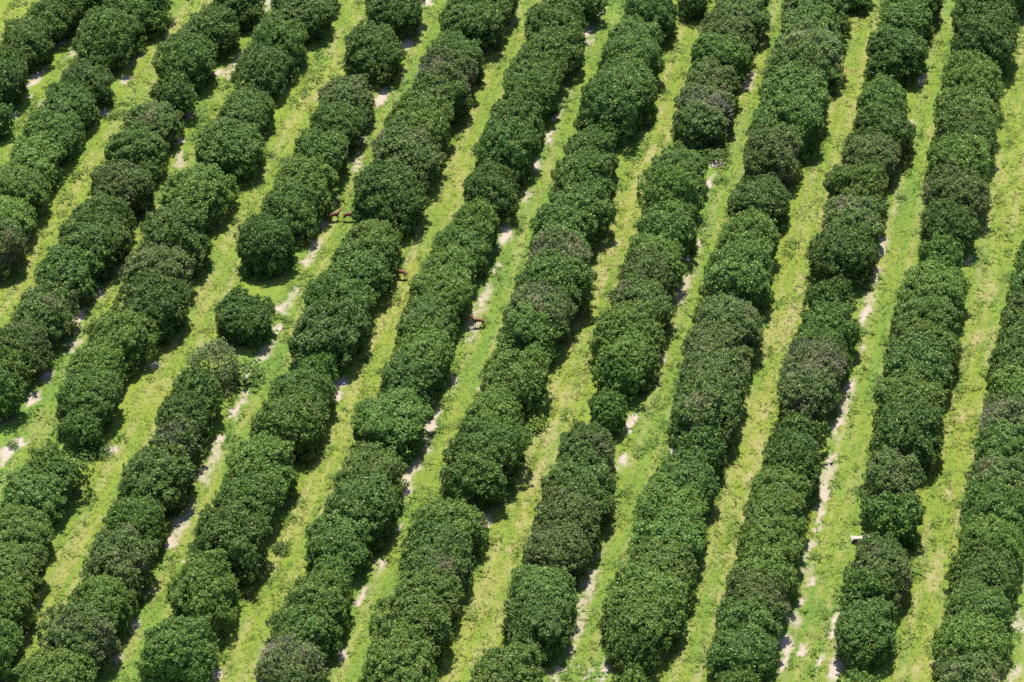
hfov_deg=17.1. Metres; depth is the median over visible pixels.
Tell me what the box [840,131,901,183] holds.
orchard tree
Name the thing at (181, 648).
orchard tree
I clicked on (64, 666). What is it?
orchard tree
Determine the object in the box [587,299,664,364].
orchard tree
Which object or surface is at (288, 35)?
orchard tree
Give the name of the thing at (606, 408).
orchard tree
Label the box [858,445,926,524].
orchard tree
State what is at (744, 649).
orchard tree
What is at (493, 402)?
orchard tree
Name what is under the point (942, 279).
orchard tree
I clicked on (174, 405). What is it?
orchard tree
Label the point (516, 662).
orchard tree
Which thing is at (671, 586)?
orchard tree
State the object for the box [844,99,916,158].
orchard tree
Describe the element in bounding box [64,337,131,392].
orchard tree
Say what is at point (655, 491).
orchard tree
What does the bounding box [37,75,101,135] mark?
orchard tree
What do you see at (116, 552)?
orchard tree
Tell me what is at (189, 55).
orchard tree
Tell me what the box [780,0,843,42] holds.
orchard tree
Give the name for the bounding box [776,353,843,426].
orchard tree
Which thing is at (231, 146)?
orchard tree
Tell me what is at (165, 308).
orchard tree
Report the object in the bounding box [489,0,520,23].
orchard tree
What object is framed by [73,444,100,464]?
bush
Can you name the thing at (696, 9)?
orchard tree
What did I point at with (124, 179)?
orchard tree
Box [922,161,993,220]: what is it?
orchard tree
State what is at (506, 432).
orchard tree
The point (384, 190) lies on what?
orchard tree
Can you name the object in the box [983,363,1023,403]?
orchard tree
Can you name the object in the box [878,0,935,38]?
orchard tree
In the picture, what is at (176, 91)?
orchard tree
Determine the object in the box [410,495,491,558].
orchard tree
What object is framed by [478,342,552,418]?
orchard tree
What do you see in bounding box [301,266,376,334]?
orchard tree
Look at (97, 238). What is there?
orchard tree
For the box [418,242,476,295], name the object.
orchard tree
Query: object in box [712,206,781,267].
orchard tree
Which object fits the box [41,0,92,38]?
orchard tree
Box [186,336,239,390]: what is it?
orchard tree
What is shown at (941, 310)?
orchard tree
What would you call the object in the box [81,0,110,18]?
orchard tree
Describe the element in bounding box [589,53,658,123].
orchard tree
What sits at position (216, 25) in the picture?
orchard tree
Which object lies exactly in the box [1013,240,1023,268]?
orchard tree
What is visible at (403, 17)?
orchard tree
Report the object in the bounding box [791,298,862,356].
orchard tree
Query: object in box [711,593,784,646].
orchard tree
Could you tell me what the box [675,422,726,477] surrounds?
orchard tree
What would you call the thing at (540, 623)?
orchard tree
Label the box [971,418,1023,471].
orchard tree
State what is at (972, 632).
orchard tree
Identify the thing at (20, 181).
orchard tree
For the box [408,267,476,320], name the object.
orchard tree
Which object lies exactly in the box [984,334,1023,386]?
orchard tree
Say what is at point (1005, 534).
orchard tree
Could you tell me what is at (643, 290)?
orchard tree
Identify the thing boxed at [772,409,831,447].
orchard tree
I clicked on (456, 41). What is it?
orchard tree
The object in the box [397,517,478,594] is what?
orchard tree
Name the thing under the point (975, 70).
orchard tree
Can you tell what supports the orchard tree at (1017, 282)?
on the ground at (278, 290)
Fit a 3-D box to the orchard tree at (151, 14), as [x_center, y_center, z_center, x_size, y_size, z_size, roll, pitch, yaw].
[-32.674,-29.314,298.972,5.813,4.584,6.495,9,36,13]
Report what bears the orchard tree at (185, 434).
on the ground at (278, 290)
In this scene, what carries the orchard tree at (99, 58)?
on the ground at (278, 290)
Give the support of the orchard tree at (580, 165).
on the ground at (278, 290)
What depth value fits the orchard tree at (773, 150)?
277.42 m
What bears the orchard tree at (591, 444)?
on the ground at (278, 290)
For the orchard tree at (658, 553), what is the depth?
233.99 m
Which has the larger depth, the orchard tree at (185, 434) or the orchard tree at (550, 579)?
the orchard tree at (185, 434)
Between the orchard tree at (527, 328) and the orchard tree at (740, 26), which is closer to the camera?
the orchard tree at (527, 328)
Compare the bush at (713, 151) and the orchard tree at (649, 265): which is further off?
the bush at (713, 151)
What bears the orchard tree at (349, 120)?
on the ground at (278, 290)
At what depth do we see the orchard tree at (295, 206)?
270.95 m
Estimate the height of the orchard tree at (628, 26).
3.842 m
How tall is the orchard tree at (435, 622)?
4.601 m
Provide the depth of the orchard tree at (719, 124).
282.80 m
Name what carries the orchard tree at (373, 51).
on the ground at (278, 290)
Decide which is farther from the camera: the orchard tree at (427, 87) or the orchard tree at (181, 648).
the orchard tree at (427, 87)
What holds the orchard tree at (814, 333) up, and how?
on the ground at (278, 290)
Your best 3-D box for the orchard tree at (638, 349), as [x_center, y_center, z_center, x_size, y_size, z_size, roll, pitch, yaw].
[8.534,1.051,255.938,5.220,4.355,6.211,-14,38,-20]
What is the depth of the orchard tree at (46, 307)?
259.02 m
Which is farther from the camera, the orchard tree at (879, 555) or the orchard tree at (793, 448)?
the orchard tree at (793, 448)
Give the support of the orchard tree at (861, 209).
on the ground at (278, 290)
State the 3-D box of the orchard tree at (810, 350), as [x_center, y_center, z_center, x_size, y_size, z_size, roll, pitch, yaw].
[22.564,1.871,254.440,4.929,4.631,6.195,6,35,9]
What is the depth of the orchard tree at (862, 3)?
301.90 m
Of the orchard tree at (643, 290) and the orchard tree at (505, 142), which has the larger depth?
the orchard tree at (505, 142)
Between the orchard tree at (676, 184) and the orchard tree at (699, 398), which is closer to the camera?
the orchard tree at (699, 398)
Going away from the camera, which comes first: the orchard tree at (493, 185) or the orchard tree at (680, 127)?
the orchard tree at (493, 185)
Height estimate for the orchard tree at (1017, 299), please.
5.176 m
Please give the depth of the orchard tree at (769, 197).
272.39 m
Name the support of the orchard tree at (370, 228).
on the ground at (278, 290)
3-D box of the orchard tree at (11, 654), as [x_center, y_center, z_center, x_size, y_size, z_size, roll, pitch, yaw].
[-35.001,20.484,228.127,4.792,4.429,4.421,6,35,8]
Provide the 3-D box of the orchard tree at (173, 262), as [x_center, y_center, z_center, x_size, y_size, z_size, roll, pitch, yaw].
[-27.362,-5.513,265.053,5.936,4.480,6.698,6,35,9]
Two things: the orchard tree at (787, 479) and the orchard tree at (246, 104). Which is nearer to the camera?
the orchard tree at (787, 479)
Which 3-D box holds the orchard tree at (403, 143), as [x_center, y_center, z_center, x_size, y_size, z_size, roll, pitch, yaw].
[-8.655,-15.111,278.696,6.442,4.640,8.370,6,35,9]
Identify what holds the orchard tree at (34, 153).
on the ground at (278, 290)
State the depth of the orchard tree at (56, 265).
263.57 m
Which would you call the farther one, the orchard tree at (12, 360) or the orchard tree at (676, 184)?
the orchard tree at (676, 184)
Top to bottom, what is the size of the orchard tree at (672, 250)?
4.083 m
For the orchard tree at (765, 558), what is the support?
on the ground at (278, 290)
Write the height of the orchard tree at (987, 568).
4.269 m
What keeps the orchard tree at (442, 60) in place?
on the ground at (278, 290)
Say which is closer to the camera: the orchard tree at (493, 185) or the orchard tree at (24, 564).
the orchard tree at (24, 564)
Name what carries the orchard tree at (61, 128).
on the ground at (278, 290)
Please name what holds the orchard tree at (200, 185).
on the ground at (278, 290)
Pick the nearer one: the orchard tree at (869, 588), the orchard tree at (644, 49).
the orchard tree at (869, 588)
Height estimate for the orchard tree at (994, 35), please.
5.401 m
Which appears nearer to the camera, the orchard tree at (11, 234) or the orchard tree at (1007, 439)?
the orchard tree at (1007, 439)
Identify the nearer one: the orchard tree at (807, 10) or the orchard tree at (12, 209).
the orchard tree at (12, 209)
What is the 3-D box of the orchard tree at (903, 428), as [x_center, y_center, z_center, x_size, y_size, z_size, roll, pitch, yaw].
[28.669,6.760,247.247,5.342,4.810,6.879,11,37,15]
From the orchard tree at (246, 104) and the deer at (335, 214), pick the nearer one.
the deer at (335, 214)
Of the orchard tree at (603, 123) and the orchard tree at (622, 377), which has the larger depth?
the orchard tree at (603, 123)
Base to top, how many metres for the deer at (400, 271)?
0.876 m
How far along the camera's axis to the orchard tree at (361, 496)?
238.91 m
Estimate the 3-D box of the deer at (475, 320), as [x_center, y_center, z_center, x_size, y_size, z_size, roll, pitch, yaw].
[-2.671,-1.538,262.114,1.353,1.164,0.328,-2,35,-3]
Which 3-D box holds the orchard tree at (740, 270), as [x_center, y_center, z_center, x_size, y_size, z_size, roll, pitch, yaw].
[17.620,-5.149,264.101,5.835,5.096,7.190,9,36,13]
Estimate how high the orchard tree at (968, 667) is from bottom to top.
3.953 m
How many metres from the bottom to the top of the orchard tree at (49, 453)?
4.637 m
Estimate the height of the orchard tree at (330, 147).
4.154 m
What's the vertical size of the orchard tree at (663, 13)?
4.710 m
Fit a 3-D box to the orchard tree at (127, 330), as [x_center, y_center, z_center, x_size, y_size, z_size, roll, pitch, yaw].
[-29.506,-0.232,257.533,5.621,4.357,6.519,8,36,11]
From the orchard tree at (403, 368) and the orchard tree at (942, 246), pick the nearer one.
the orchard tree at (403, 368)
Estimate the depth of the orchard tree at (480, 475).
242.54 m
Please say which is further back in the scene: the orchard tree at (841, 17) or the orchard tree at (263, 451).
the orchard tree at (841, 17)
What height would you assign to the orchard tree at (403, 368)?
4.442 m
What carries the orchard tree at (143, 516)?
on the ground at (278, 290)
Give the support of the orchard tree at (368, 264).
on the ground at (278, 290)
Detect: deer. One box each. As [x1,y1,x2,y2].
[327,209,342,220]
[342,212,354,221]
[393,269,407,279]
[469,314,485,326]
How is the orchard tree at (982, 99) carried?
on the ground at (278, 290)
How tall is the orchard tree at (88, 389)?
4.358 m
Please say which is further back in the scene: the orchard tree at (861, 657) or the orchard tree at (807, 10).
the orchard tree at (807, 10)
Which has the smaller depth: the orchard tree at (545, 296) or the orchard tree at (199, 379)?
the orchard tree at (199, 379)
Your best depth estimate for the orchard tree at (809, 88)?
284.63 m
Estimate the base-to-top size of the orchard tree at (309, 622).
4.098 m
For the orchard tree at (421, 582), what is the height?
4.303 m
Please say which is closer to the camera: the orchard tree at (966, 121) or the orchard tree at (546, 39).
the orchard tree at (966, 121)
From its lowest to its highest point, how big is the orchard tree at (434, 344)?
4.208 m
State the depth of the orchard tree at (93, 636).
227.59 m
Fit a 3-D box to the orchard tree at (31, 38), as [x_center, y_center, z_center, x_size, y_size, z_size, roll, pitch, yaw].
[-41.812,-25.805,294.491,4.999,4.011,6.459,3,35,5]
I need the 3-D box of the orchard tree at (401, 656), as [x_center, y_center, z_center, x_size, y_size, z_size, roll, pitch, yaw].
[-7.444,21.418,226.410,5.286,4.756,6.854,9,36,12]
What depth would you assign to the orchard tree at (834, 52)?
290.84 m
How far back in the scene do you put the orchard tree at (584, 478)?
241.02 m
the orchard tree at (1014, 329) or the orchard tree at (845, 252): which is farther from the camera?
the orchard tree at (845, 252)
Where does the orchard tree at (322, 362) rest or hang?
on the ground at (278, 290)
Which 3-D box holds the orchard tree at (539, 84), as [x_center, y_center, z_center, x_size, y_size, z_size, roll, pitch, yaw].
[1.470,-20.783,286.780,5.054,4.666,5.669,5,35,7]
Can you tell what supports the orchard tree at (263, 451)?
on the ground at (278, 290)
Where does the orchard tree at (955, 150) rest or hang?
on the ground at (278, 290)
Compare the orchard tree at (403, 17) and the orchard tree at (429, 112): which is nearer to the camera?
the orchard tree at (429, 112)
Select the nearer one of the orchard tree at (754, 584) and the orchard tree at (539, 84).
the orchard tree at (754, 584)
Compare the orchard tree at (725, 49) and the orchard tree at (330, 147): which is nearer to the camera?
the orchard tree at (330, 147)
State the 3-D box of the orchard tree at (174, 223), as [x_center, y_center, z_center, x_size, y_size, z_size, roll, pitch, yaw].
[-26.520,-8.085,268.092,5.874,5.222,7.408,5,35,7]
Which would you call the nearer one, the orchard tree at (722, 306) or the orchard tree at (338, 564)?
the orchard tree at (338, 564)
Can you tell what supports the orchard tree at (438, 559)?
on the ground at (278, 290)
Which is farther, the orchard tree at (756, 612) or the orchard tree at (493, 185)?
the orchard tree at (493, 185)
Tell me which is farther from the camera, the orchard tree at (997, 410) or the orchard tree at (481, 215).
the orchard tree at (481, 215)
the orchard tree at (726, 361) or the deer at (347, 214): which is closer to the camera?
the orchard tree at (726, 361)
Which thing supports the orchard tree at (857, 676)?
on the ground at (278, 290)
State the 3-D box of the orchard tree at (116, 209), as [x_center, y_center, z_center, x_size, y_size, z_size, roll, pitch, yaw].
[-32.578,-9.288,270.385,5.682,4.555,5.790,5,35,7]
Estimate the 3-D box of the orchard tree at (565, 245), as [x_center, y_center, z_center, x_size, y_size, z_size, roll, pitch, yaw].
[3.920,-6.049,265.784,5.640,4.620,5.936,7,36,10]
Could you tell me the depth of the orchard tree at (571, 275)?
261.49 m
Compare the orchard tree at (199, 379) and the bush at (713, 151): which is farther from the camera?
the bush at (713, 151)
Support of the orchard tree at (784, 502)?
on the ground at (278, 290)
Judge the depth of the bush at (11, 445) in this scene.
249.71 m
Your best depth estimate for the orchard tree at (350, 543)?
236.54 m
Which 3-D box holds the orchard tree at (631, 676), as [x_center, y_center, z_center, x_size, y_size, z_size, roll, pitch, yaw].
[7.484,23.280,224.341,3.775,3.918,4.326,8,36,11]
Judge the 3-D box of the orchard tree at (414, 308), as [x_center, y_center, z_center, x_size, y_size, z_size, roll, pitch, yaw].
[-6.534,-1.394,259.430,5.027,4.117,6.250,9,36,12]
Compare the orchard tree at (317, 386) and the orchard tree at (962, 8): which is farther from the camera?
the orchard tree at (962, 8)
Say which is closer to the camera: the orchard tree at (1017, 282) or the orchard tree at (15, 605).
the orchard tree at (15, 605)
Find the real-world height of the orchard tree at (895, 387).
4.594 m
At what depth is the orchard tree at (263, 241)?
266.62 m
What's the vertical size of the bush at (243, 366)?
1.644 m
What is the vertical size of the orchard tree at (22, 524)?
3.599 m
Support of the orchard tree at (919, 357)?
on the ground at (278, 290)
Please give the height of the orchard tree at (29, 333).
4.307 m
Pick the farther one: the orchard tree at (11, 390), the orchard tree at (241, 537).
the orchard tree at (11, 390)
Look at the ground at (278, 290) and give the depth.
258.27 m
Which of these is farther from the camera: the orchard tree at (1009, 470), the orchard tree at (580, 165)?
the orchard tree at (580, 165)
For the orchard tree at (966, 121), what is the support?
on the ground at (278, 290)
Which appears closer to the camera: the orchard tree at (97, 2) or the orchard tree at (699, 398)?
the orchard tree at (699, 398)
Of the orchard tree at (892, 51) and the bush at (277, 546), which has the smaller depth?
the bush at (277, 546)
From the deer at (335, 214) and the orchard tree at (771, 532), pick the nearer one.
the orchard tree at (771, 532)
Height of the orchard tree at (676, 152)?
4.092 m
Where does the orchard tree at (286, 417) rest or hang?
on the ground at (278, 290)
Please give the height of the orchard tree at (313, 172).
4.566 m
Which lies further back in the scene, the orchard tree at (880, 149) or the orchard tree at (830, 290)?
the orchard tree at (880, 149)
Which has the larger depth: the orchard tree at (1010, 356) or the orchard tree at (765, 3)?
the orchard tree at (765, 3)
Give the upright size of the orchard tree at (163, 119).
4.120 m
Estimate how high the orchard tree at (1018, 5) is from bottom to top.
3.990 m
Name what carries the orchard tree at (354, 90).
on the ground at (278, 290)
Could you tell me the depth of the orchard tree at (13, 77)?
287.49 m
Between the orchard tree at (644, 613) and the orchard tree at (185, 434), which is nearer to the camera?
the orchard tree at (644, 613)
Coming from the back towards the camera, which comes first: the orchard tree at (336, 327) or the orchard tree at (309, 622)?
the orchard tree at (336, 327)
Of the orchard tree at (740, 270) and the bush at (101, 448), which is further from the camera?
the orchard tree at (740, 270)
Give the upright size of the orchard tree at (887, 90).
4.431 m
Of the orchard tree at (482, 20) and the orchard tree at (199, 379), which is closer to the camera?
the orchard tree at (199, 379)
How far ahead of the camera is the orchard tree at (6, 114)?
283.91 m
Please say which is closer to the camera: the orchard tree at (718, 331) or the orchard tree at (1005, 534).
the orchard tree at (1005, 534)
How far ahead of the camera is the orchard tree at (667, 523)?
236.41 m
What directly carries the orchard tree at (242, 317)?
on the ground at (278, 290)
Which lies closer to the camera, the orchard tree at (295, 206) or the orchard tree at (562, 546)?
the orchard tree at (562, 546)
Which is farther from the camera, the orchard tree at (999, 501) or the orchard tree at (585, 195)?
the orchard tree at (585, 195)
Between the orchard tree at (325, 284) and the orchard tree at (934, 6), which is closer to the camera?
the orchard tree at (325, 284)
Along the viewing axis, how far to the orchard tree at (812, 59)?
287.72 m
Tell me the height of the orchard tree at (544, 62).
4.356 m
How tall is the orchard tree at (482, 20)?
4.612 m
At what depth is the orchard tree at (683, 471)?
242.13 m
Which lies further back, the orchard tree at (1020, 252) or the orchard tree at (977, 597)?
the orchard tree at (1020, 252)
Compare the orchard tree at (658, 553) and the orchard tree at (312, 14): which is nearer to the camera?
the orchard tree at (658, 553)
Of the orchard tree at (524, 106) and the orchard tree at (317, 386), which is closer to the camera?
the orchard tree at (317, 386)
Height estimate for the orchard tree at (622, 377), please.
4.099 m
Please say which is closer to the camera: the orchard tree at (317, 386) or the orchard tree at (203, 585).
the orchard tree at (203, 585)
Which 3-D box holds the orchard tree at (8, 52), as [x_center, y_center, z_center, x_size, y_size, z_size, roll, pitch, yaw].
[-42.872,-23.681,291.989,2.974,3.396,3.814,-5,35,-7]
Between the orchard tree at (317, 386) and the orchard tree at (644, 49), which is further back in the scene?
the orchard tree at (644, 49)
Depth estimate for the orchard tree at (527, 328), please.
256.91 m
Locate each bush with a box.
[6,438,19,450]
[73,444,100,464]
[93,443,114,460]
[209,357,269,387]
[267,538,292,557]
[521,410,551,435]
[697,146,732,163]
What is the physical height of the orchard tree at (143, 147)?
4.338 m
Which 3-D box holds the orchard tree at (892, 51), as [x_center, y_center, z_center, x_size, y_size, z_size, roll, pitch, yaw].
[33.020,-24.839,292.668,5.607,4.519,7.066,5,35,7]
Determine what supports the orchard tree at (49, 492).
on the ground at (278, 290)
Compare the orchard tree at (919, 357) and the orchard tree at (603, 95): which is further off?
the orchard tree at (603, 95)
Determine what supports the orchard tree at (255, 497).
on the ground at (278, 290)
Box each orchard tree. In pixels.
[0,16,54,72]
[0,44,26,68]
[0,55,28,108]
[0,102,17,135]
[0,162,50,214]
[0,194,37,243]
[0,216,28,280]
[0,317,53,379]
[0,336,35,389]
[0,366,26,420]
[0,461,75,523]
[0,500,54,554]
[0,540,49,602]
[0,574,37,642]
[0,616,25,681]
[2,131,66,189]
[9,281,80,350]
[13,644,99,681]
[16,109,85,164]
[22,0,71,42]
[28,438,94,496]
[32,242,104,303]
[34,600,122,675]
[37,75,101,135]
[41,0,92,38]
[54,365,123,435]
[55,217,125,281]
[59,57,114,106]
[59,406,103,452]
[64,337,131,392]
[65,572,138,639]
[69,191,136,263]
[71,6,147,67]
[78,521,158,602]
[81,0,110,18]
[82,304,161,375]
[84,40,119,73]
[87,158,155,217]
[101,494,168,552]
[102,0,175,38]
[103,120,169,183]
[109,267,192,346]
[110,442,196,513]
[119,100,184,151]
[121,236,196,304]
[135,614,220,681]
[136,199,213,275]
[147,67,199,120]
[147,412,207,465]
[151,29,218,94]
[155,384,216,453]
[157,162,240,231]
[166,548,241,634]
[170,362,223,420]
[180,2,240,60]
[185,498,272,589]
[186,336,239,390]
[192,117,266,182]
[210,469,283,537]
[212,0,265,29]
[214,284,276,347]
[215,82,274,140]
[223,430,300,505]
[230,42,299,101]
[233,210,298,280]
[248,388,324,461]
[251,10,308,70]
[253,632,331,681]
[260,178,325,246]
[265,0,337,43]
[265,365,338,432]
[265,601,344,662]
[272,152,339,216]
[279,567,353,640]
[286,293,371,377]
[292,126,349,180]
[296,349,339,383]
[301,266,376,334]
[302,507,381,579]
[307,100,366,155]
[312,552,354,591]
[314,73,375,129]
[321,466,399,550]
[323,237,397,305]
[325,0,338,12]
[331,440,409,510]
[339,218,402,280]
[343,19,406,90]
[349,385,434,462]
[351,157,431,237]
[357,619,438,681]
[364,0,425,36]
[367,590,456,669]
[369,119,446,195]
[376,350,442,406]
[383,87,454,152]
[392,315,456,389]
[392,558,463,635]
[394,291,460,345]
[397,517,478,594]
[406,544,465,603]
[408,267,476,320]
[410,70,473,122]
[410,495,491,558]
[415,43,478,106]
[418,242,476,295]
[426,29,486,83]
[430,221,491,277]
[437,0,507,47]
[438,432,516,512]
[447,197,499,261]
[451,416,533,479]
[461,158,519,224]
[465,382,524,429]
[468,640,544,681]
[470,114,541,184]
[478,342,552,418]
[488,85,545,159]
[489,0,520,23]
[495,296,569,362]
[500,585,574,666]
[501,60,560,122]
[502,278,577,345]
[503,562,579,618]
[509,41,568,97]
[509,246,597,320]
[512,23,584,83]
[520,517,592,585]
[522,0,588,62]
[526,201,597,259]
[528,227,594,286]
[530,485,605,556]
[537,178,616,245]
[537,453,619,530]
[548,146,618,207]
[556,418,615,482]
[563,124,619,178]
[571,71,645,146]
[574,0,608,26]
[586,386,629,435]
[587,113,621,147]
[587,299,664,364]
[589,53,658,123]
[589,346,645,403]
[592,321,661,392]
[596,33,666,80]
[597,582,679,666]
[602,561,695,646]
[605,13,666,59]
[607,273,677,336]
[610,661,648,681]
[612,627,659,681]
[616,243,679,305]
[620,231,687,292]
[622,0,678,38]
[626,533,698,601]
[627,501,707,563]
[631,471,709,544]
[636,161,704,221]
[636,199,698,256]
[646,139,709,196]
[648,446,721,522]
[666,365,743,450]
[670,82,735,152]
[671,414,689,436]
[673,105,715,146]
[674,340,749,412]
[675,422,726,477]
[677,0,712,20]
[678,314,753,380]
[684,56,742,114]
[686,29,753,80]
[688,291,765,352]
[697,5,758,52]
[697,238,774,316]
[705,621,778,681]
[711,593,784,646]
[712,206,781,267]
[713,0,771,9]
[713,664,762,681]
[716,0,770,48]
[722,569,791,631]
[726,172,792,230]
[729,543,801,600]
[732,512,806,573]
[739,482,810,540]
[740,123,804,184]
[742,463,813,514]
[746,91,824,164]
[755,64,831,122]
[757,37,830,101]
[761,427,821,500]
[770,18,849,94]
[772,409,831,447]
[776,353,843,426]
[779,0,851,39]
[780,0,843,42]
[783,335,847,401]
[790,323,853,383]
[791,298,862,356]
[799,274,857,321]
[805,222,879,288]
[820,189,886,247]
[822,160,888,218]
[833,597,898,666]
[835,628,884,672]
[836,667,882,681]
[837,567,894,611]
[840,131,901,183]
[843,531,914,610]
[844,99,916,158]
[846,0,872,15]
[855,72,910,115]
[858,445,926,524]
[859,489,925,549]
[863,23,928,85]
[868,391,944,475]
[871,369,948,432]
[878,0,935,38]
[882,324,955,406]
[883,314,961,378]
[888,284,963,354]
[890,0,946,24]
[895,255,971,312]
[917,231,963,268]
[918,198,980,255]
[921,131,991,191]
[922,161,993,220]
[929,609,1013,675]
[931,101,999,165]
[932,81,1001,137]
[933,646,1009,681]
[940,46,1007,104]
[941,574,1015,641]
[943,535,1022,607]
[947,5,1020,71]
[949,0,1014,34]
[955,512,1023,574]
[958,475,1023,547]
[963,451,1023,520]
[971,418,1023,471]
[977,392,1023,435]
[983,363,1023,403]
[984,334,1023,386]
[995,307,1023,353]
[996,285,1023,341]
[1005,258,1023,304]
[1010,0,1023,14]
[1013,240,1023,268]
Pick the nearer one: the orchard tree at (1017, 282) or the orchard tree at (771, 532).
the orchard tree at (771, 532)
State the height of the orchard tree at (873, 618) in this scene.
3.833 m
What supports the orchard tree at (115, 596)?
on the ground at (278, 290)
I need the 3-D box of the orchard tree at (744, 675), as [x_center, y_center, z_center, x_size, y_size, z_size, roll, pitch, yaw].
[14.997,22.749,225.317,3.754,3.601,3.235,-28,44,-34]
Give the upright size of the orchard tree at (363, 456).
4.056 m
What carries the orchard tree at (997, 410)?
on the ground at (278, 290)
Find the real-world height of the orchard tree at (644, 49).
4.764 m
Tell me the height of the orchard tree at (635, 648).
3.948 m
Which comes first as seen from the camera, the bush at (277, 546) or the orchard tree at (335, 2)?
the bush at (277, 546)
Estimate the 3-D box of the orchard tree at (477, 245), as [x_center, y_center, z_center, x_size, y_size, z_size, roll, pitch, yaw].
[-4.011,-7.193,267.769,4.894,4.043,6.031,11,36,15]
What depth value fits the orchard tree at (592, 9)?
299.57 m
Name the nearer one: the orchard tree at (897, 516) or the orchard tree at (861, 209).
the orchard tree at (897, 516)
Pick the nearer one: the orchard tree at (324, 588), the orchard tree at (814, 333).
the orchard tree at (324, 588)
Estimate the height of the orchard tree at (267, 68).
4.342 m
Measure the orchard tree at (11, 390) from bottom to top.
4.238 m
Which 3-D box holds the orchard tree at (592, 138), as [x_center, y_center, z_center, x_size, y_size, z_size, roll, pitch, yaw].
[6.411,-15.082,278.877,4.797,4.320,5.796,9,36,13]
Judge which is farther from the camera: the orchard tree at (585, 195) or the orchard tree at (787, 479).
the orchard tree at (585, 195)
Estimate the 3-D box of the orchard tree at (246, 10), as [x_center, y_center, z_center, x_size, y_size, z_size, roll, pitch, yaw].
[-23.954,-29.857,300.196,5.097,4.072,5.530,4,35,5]
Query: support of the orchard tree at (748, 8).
on the ground at (278, 290)
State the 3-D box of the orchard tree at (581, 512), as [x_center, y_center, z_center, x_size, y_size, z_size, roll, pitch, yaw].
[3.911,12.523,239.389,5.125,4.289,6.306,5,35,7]
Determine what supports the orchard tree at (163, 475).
on the ground at (278, 290)
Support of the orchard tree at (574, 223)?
on the ground at (278, 290)
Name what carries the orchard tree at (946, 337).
on the ground at (278, 290)
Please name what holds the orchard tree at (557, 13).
on the ground at (278, 290)
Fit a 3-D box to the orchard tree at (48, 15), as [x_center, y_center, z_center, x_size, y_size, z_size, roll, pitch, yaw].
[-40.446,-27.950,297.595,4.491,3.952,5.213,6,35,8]
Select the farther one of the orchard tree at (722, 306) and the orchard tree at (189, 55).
the orchard tree at (189, 55)
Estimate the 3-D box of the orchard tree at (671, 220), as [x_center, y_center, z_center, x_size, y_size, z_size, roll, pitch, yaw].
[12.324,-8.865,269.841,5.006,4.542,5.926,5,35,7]
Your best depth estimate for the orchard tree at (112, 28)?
292.88 m
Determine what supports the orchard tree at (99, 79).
on the ground at (278, 290)
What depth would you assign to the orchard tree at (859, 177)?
273.10 m
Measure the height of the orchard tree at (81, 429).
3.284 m
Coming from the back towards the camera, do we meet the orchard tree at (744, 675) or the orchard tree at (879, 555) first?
the orchard tree at (879, 555)
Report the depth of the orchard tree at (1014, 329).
256.86 m
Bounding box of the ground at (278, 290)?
[0,0,1023,681]
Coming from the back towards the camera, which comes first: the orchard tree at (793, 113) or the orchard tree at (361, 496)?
the orchard tree at (793, 113)
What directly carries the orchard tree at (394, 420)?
on the ground at (278, 290)
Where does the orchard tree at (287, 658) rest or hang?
on the ground at (278, 290)
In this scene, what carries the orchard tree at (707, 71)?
on the ground at (278, 290)
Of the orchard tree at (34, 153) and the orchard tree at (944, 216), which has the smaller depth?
the orchard tree at (944, 216)
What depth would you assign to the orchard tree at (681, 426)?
248.35 m
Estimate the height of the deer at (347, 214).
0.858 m
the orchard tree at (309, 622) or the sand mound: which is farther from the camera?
the sand mound
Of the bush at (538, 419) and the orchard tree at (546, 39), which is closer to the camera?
the bush at (538, 419)
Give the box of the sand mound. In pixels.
[850,534,870,544]

